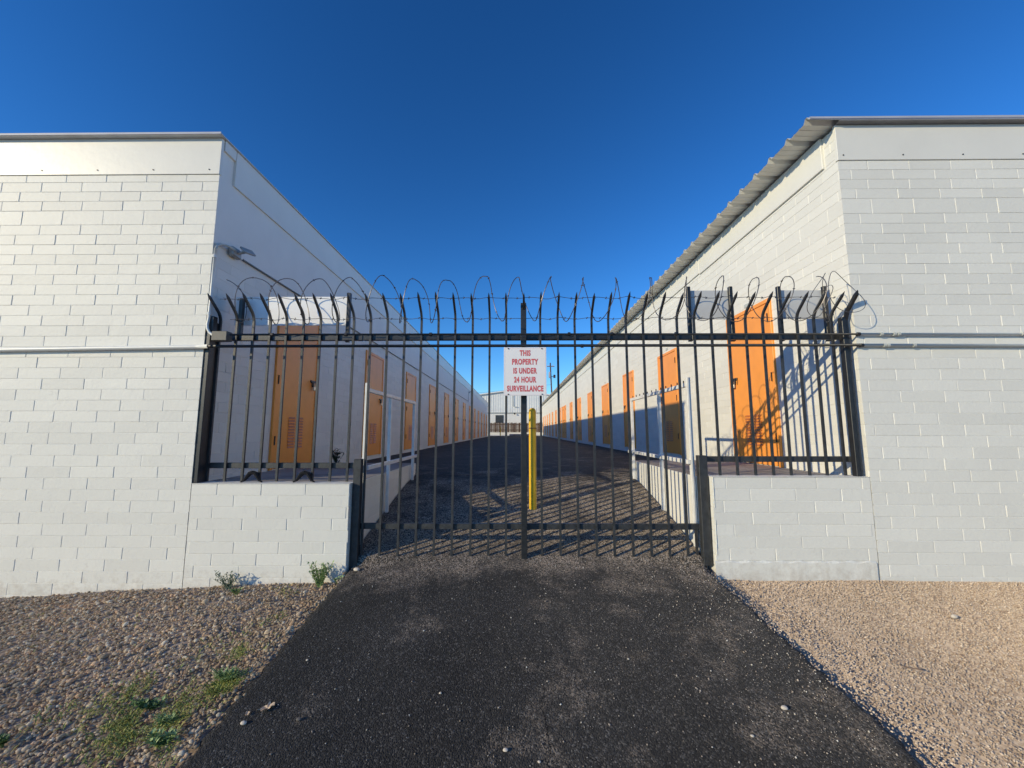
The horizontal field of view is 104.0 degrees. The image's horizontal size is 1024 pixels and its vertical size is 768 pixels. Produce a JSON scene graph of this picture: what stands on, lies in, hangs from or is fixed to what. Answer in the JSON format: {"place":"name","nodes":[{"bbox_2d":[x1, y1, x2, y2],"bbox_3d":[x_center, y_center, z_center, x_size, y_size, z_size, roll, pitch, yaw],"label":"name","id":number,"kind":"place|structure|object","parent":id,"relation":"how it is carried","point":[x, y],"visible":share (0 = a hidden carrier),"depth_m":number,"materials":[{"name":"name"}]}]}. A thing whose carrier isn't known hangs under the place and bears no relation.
{"place":"outdoors","nodes":[
{"label":"outdoors","id":0,"kind":"place"},
{"bbox_2d":[0,571,346,767],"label":"gravel","id":1,"kind":"structure","parent":0,"point":[53,727],"depth_m":2.65,"materials":[{"name":"grey gravel"}]},
{"bbox_2d":[0,733,10,747],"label":"weed","id":2,"kind":"object","parent":1,"relation":"on","point":[3,739],"visible":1,"depth_m":2.02,"materials":[{"name":"green plant"}]},
{"bbox_2d":[130,695,166,709],"bbox_3d":[-2.014,1.770,2.208,0.246,0.075,0.094,0,-7,1],"label":"weed","id":3,"kind":"object","parent":1,"relation":"on","point":[149,704],"visible":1,"depth_m":2.21,"materials":[{"name":"green plant"}]},
{"bbox_2d":[0,583,301,767],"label":"grass","id":4,"kind":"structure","parent":1,"relation":"on","point":[218,687],"depth_m":2.17,"materials":[{"name":"green plant"}]},
{"bbox_2d":[145,727,178,749],"bbox_3d":[-1.693,1.726,1.935,0.164,0.086,0.094,0,-7,1],"label":"weed","id":5,"kind":"object","parent":1,"relation":"on","point":[159,739],"visible":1,"depth_m":1.94,"materials":[{"name":"green plant"}]},
{"bbox_2d":[151,712,177,725],"bbox_3d":[-1.796,1.743,2.071,0.123,0.075,0.071,3,-7,-23],"label":"weed","id":6,"kind":"object","parent":1,"relation":"on","point":[161,718],"visible":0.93,"depth_m":2.07,"materials":[{"name":"green plant"}]},
{"bbox_2d":[208,666,238,681],"bbox_3d":[-1.669,1.681,2.309,0.199,0.108,0.102,0,-7,1],"label":"weed","id":7,"kind":"object","parent":1,"relation":"on","point":[225,674],"visible":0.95,"depth_m":2.31,"materials":[{"name":"green plant"}]},
{"bbox_2d":[214,570,239,589],"bbox_3d":[-2.479,1.702,3.469,0.226,0.166,0.085,0,-7,1],"label":"weed","id":8,"kind":"object","parent":1,"relation":"on","point":[229,584],"visible":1,"depth_m":3.47,"materials":[{"name":"green plant"}]},
{"bbox_2d":[230,586,241,595],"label":"weed","id":9,"kind":"object","parent":1,"relation":"on","point":[237,591],"visible":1,"depth_m":3.38,"materials":[{"name":"green plant"}]},
{"bbox_2d":[307,560,333,587],"bbox_3d":[-1.657,1.645,3.463,0.247,0.230,0.101,0,-7,1],"label":"weed","id":10,"kind":"object","parent":1,"relation":"on","point":[318,581],"visible":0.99,"depth_m":3.46,"materials":[{"name":"green plant"}]},
{"bbox_2d":[334,575,342,583],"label":"weed","id":11,"kind":"object","parent":1,"relation":"on","point":[338,578],"visible":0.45,"depth_m":3.44,"materials":[{"name":"green plant"}]},
{"bbox_2d":[211,463,410,480],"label":"walkway","id":12,"kind":"structure","parent":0,"point":[320,474],"depth_m":4.43,"materials":[{"name":"concrete"}]},
{"bbox_2d":[332,448,343,462],"bbox_3d":[-2.561,1.052,5.846,0.219,0.254,0.137,0,-7,1],"label":"weed","id":13,"kind":"object","parent":12,"relation":"on","point":[335,457],"visible":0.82,"depth_m":5.83,"materials":[{"name":"black plant"}]},
{"bbox_2d":[364,463,415,538],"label":"ramp wall","id":14,"kind":"structure","parent":12,"relation":"on","point":[372,501],"depth_m":4.40,"materials":[{"name":"white paint"}]},
{"bbox_2d":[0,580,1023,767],"bbox_3d":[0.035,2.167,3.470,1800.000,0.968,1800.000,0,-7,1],"label":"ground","id":15,"kind":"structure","parent":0,"point":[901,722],"depth_m":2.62,"materials":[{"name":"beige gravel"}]},
{"bbox_2d":[0,132,487,597],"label":"storage building","id":16,"kind":"structure","parent":15,"relation":"on","point":[111,239],"depth_m":3.92,"materials":[{"name":"white paint"}]},
{"bbox_2d":[206,243,235,335],"bbox_3d":[-2.873,-0.928,3.963,0.109,0.984,0.244,0,-7,1],"label":"conduit","id":17,"kind":"object","parent":16,"relation":"attached to","point":[209,312],"visible":0.94,"depth_m":3.88,"materials":[{"name":"grey metal"}]},
{"bbox_2d":[228,246,255,259],"bbox_3d":[-2.838,-1.382,4.210,0.177,0.128,0.184,0,-7,1],"label":"wall lamp","id":18,"kind":"object","parent":16,"relation":"attached to","point":[236,254],"visible":0.98,"depth_m":4.18,"materials":[{"name":"grey metal"}]},
{"bbox_2d":[267,326,318,470],"bbox_3d":[-2.889,0.053,5.419,0.068,2.100,1.040,0,-7,1],"label":"door","id":19,"kind":"structure","parent":16,"relation":"in","point":[309,372],"depth_m":5.31,"materials":[{"name":"orange paint"}]},
{"bbox_2d":[243,259,468,400],"bbox_3d":[-2.813,-0.376,14.698,0.024,0.522,20.812,0,-7,1],"label":"conduit","id":20,"kind":"object","parent":16,"relation":"attached to","point":[350,327],"visible":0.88,"depth_m":5.28,"materials":[{"name":"grey metal"}]},
{"bbox_2d":[361,350,383,456],"bbox_3d":[-2.861,0.425,8.325,0.068,2.100,1.040,0,-7,1],"label":"door","id":21,"kind":"structure","parent":16,"relation":"in","point":[377,363],"depth_m":8.36,"materials":[{"name":"orange paint"}]},
{"bbox_2d":[404,372,416,449],"bbox_3d":[-2.845,0.767,11.235,0.045,2.100,1.040,0,-7,1],"label":"door","id":22,"kind":"structure","parent":16,"relation":"in","point":[411,380],"depth_m":11.11,"materials":[{"name":"orange paint"}]},
{"bbox_2d":[428,384,435,445],"bbox_3d":[-2.805,1.110,14.145,0.068,2.100,1.040,0,-7,1],"label":"door","id":23,"kind":"structure","parent":16,"relation":"in","point":[432,390],"depth_m":14.01,"materials":[{"name":"orange paint"}]},
{"bbox_2d":[443,393,448,442],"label":"door","id":24,"kind":"structure","parent":16,"relation":"in","point":[446,396],"depth_m":17.03,"materials":[{"name":"orange paint"}]},
{"bbox_2d":[455,398,458,440],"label":"door","id":25,"kind":"structure","parent":16,"relation":"in","point":[456,400],"depth_m":19.90,"materials":[{"name":"orange paint"}]},
{"bbox_2d":[462,402,465,439],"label":"door","id":26,"kind":"structure","parent":16,"relation":"in","point":[464,405],"depth_m":22.99,"materials":[{"name":"orange paint"}]},
{"bbox_2d":[469,406,470,438],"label":"door","id":27,"kind":"structure","parent":16,"relation":"in","point":[469,406],"depth_m":25.49,"materials":[{"name":"orange paint"}]},
{"bbox_2d":[474,408,475,437],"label":"door","id":28,"kind":"structure","parent":16,"relation":"in","point":[474,408],"depth_m":28.57,"materials":[{"name":"orange paint"}]},
{"bbox_2d":[182,481,352,587],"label":"wall","id":29,"kind":"structure","parent":15,"relation":"on","point":[263,532],"depth_m":3.60,"materials":[{"name":"white paint"}]},
{"bbox_2d":[192,292,363,569],"bbox_3d":[-2.166,0.403,3.767,1.525,2.580,0.295,0,-7,1],"label":"fence panel","id":30,"kind":"object","parent":29,"relation":"on","point":[203,465],"visible":0.92,"depth_m":3.81,"materials":[{"name":"black paint"}]},
{"bbox_2d":[234,293,351,342],"bbox_3d":[-2.243,-0.677,4.052,1.198,0.512,0.100,0,-7,1],"label":"board","id":31,"kind":"object","parent":30,"relation":"attached to","point":[291,307],"visible":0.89,"depth_m":4.10,"materials":[{"name":"white paint"}]},
{"bbox_2d":[226,271,865,324],"bbox_3d":[0.248,-0.805,3.818,6.032,0.471,0.447,0,-7,1],"label":"razor wire","id":32,"kind":"object","parent":30,"relation":"attached to","point":[401,306],"visible":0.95,"depth_m":3.74,"materials":[{"name":"grey metal"}]},
{"bbox_2d":[547,363,555,392],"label":"utility pole","id":33,"kind":"object","parent":15,"relation":"on","point":[550,375],"visible":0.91,"depth_m":72.03,"materials":[{"name":"brown wood"}]},
{"bbox_2d":[542,115,1023,581],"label":"storage building","id":34,"kind":"structure","parent":15,"relation":"on","point":[908,224],"depth_m":3.91,"materials":[{"name":"white paint"}]},
{"bbox_2d":[0,343,1023,351],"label":"pipe","id":35,"kind":"object","parent":34,"relation":"attached to","point":[88,348],"visible":1,"depth_m":3.73,"materials":[{"name":"white paint"}]},
{"bbox_2d":[555,410,556,436],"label":"door","id":36,"kind":"structure","parent":34,"relation":"in","point":[555,410],"depth_m":31.64,"materials":[{"name":"orange paint"}]},
{"bbox_2d":[561,406,563,437],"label":"door","id":37,"kind":"structure","parent":34,"relation":"in","point":[562,408],"depth_m":27.20,"materials":[{"name":"orange paint"}]},
{"bbox_2d":[564,405,566,437],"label":"door","id":38,"kind":"structure","parent":34,"relation":"in","point":[565,436],"depth_m":25.61,"materials":[{"name":"orange paint"}]},
{"bbox_2d":[570,402,572,438],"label":"door","id":39,"kind":"structure","parent":34,"relation":"in","point":[571,403],"depth_m":22.84,"materials":[{"name":"orange paint"}]},
{"bbox_2d":[577,397,581,439],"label":"door","id":40,"kind":"structure","parent":34,"relation":"in","point":[579,399],"depth_m":19.97,"materials":[{"name":"orange paint"}]},
{"bbox_2d":[587,392,592,441],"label":"door","id":41,"kind":"structure","parent":34,"relation":"in","point":[589,396],"depth_m":17.03,"materials":[{"name":"orange paint"}]},
{"bbox_2d":[601,383,609,444],"bbox_3d":[3.303,1.068,14.176,0.068,2.100,1.040,0,-7,1],"label":"door","id":42,"kind":"structure","parent":34,"relation":"in","point":[605,388],"depth_m":14.17,"materials":[{"name":"orange paint"}]},
{"bbox_2d":[211,331,1023,341],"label":"pipe","id":43,"kind":"object","parent":34,"relation":"attached to","point":[221,336],"visible":1,"depth_m":3.74,"materials":[{"name":"black paint"}]},
{"bbox_2d":[622,370,635,447],"bbox_3d":[3.274,0.724,11.252,0.068,2.100,1.040,0,-7,1],"label":"door","id":44,"kind":"structure","parent":34,"relation":"in","point":[631,374],"depth_m":11.39,"materials":[{"name":"orange paint"}]},
{"bbox_2d":[657,348,681,454],"bbox_3d":[3.246,0.380,8.327,0.068,2.100,1.040,0,-7,1],"label":"door","id":45,"kind":"structure","parent":34,"relation":"in","point":[670,369],"depth_m":8.17,"materials":[{"name":"orange paint"}]},
{"bbox_2d":[726,298,783,467],"bbox_3d":[3.218,0.018,5.404,0.068,2.100,1.040,0,-7,1],"label":"door","id":46,"kind":"structure","parent":34,"relation":"in","point":[739,365],"depth_m":5.28,"materials":[{"name":"orange paint"}]},
{"bbox_2d":[708,475,879,580],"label":"wall","id":47,"kind":"structure","parent":15,"relation":"on","point":[792,527],"depth_m":3.56,"materials":[{"name":"white paint"}]},
{"bbox_2d":[691,290,863,565],"bbox_3d":[2.473,0.383,3.693,1.499,2.502,0.274,0,-7,1],"label":"fence panel","id":48,"kind":"object","parent":47,"relation":"on","point":[855,458],"visible":0.97,"depth_m":3.76,"materials":[{"name":"black paint"}]},
{"bbox_2d":[685,286,735,341],"bbox_3d":[2.000,-0.708,4.015,0.461,0.565,0.100,0,-7,1],"label":"board","id":49,"kind":"object","parent":48,"relation":"attached to","point":[704,308],"visible":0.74,"depth_m":4.06,"materials":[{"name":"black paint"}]},
{"bbox_2d":[775,286,830,341],"bbox_3d":[2.929,-0.710,4.006,0.498,0.565,0.100,0,-7,1],"label":"board","id":50,"kind":"object","parent":48,"relation":"attached to","point":[793,305],"visible":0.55,"depth_m":4.05,"materials":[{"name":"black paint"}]},
{"bbox_2d":[0,0,1023,393],"label":"sky","id":51,"kind":"structure","parent":0,"point":[430,142],"materials":[{"name":"blue"}]},
{"bbox_2d":[367,436,658,474],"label":"alley pavement","id":52,"kind":"structure","parent":0,"point":[497,458],"depth_m":8.49,"materials":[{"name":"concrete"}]},
{"bbox_2d":[490,432,542,435],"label":"wall","id":53,"kind":"structure","parent":52,"relation":"on","point":[503,433],"depth_m":47.69,"materials":[{"name":"white concrete"}]},
{"bbox_2d":[490,422,542,431],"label":"slatted fence","id":54,"kind":"object","parent":53,"relation":"on","point":[513,427],"visible":0.6,"depth_m":47.94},
{"bbox_2d":[363,475,694,552],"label":"ramp","id":55,"kind":"structure","parent":0,"point":[461,511],"depth_m":4.48,"materials":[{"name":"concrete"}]},
{"bbox_2d":[360,383,416,541],"bbox_3d":[-1.410,0.865,4.853,0.066,1.535,1.985,0,-7,1],"label":"handrail","id":56,"kind":"object","parent":55,"relation":"on","point":[388,462],"visible":0.66,"depth_m":4.62,"materials":[{"name":"white paint"}]},
{"bbox_2d":[529,408,536,509],"bbox_3d":[0.243,0.883,4.707,0.092,1.205,0.092,0,-7,1],"label":"bollard","id":57,"kind":"object","parent":55,"relation":"on","point":[532,465],"visible":0.94,"depth_m":4.67,"materials":[{"name":"yellow paint"}]},
{"bbox_2d":[628,377,698,545],"bbox_3d":[1.729,0.852,4.870,0.066,1.605,2.075,0,-7,1],"label":"handrail","id":58,"kind":"object","parent":55,"relation":"on","point":[690,461],"visible":0.86,"depth_m":4.44,"materials":[{"name":"white paint"}]},
{"bbox_2d":[179,551,922,767],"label":"driveway","id":59,"kind":"structure","parent":0,"point":[388,665],"depth_m":2.27,"materials":[{"name":"black asphalt"}]},
{"bbox_2d":[257,701,274,711],"bbox_3d":[-1.280,1.686,2.089,0.066,0.018,0.063,0,-7,1],"label":"dry leaf","id":60,"kind":"object","parent":59,"relation":"on","point":[267,707],"visible":1,"depth_m":2.09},
{"bbox_2d":[360,292,698,558],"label":"gate","id":61,"kind":"structure","parent":59,"relation":"on","point":[596,526],"depth_m":3.77,"materials":[{"name":"black paint"}]},
{"bbox_2d":[504,347,546,395],"bbox_3d":[0.122,-0.108,3.763,0.392,0.450,0.163,0,-7,1],"label":"sign","id":62,"kind":"object","parent":61,"relation":"attached to","point":[524,371],"visible":1,"depth_m":3.69,"materials":[{"name":"white"}]},
{"bbox_2d":[223,295,835,301],"bbox_3d":[0.130,-0.817,3.800,5.851,0.054,0.042,0,-7,1],"label":"barbed wire","id":63,"kind":"object","parent":61,"relation":"attached to","point":[571,298],"visible":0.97,"depth_m":3.80,"materials":[{"name":"grey metal"}]},
{"bbox_2d":[230,316,830,320],"bbox_3d":[0.162,-0.637,3.894,5.851,0.053,0.042,0,-7,1],"label":"barbed wire","id":64,"kind":"object","parent":61,"relation":"attached to","point":[539,318],"visible":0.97,"depth_m":3.89,"materials":[{"name":"grey metal"}]},
{"bbox_2d":[222,560,909,767],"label":"grit","id":65,"kind":"object","parent":59,"relation":"on","point":[270,754],"visible":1,"depth_m":2.42,"materials":[{"name":"grey gravel"}]},
{"bbox_2d":[635,460,832,572],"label":"walkway","id":66,"kind":"structure","parent":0,"point":[728,468],"depth_m":4.55,"materials":[{"name":"concrete"}]},
{"bbox_2d":[632,461,700,554],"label":"ramp wall","id":67,"kind":"structure","parent":66,"relation":"on","point":[676,497],"depth_m":4.37,"materials":[{"name":"white paint"}]},
{"bbox_2d":[715,574,1023,767],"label":"gravel","id":68,"kind":"structure","parent":0,"point":[930,666],"depth_m":2.65,"materials":[{"name":"beige gravel"}]},
{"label":"yard pavement","id":69,"kind":"structure","parent":0,"visible":0},
{"bbox_2d":[480,391,549,431],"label":"warehouse","id":70,"kind":"structure","parent":69,"relation":"on","point":[497,406],"depth_m":50.13,"materials":[{"name":"white metal"}]},
{"bbox_2d":[495,415,502,422],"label":"window","id":71,"kind":"structure","parent":70,"relation":"in","point":[498,418],"depth_m":50.01,"materials":[{"name":"grey glass"}]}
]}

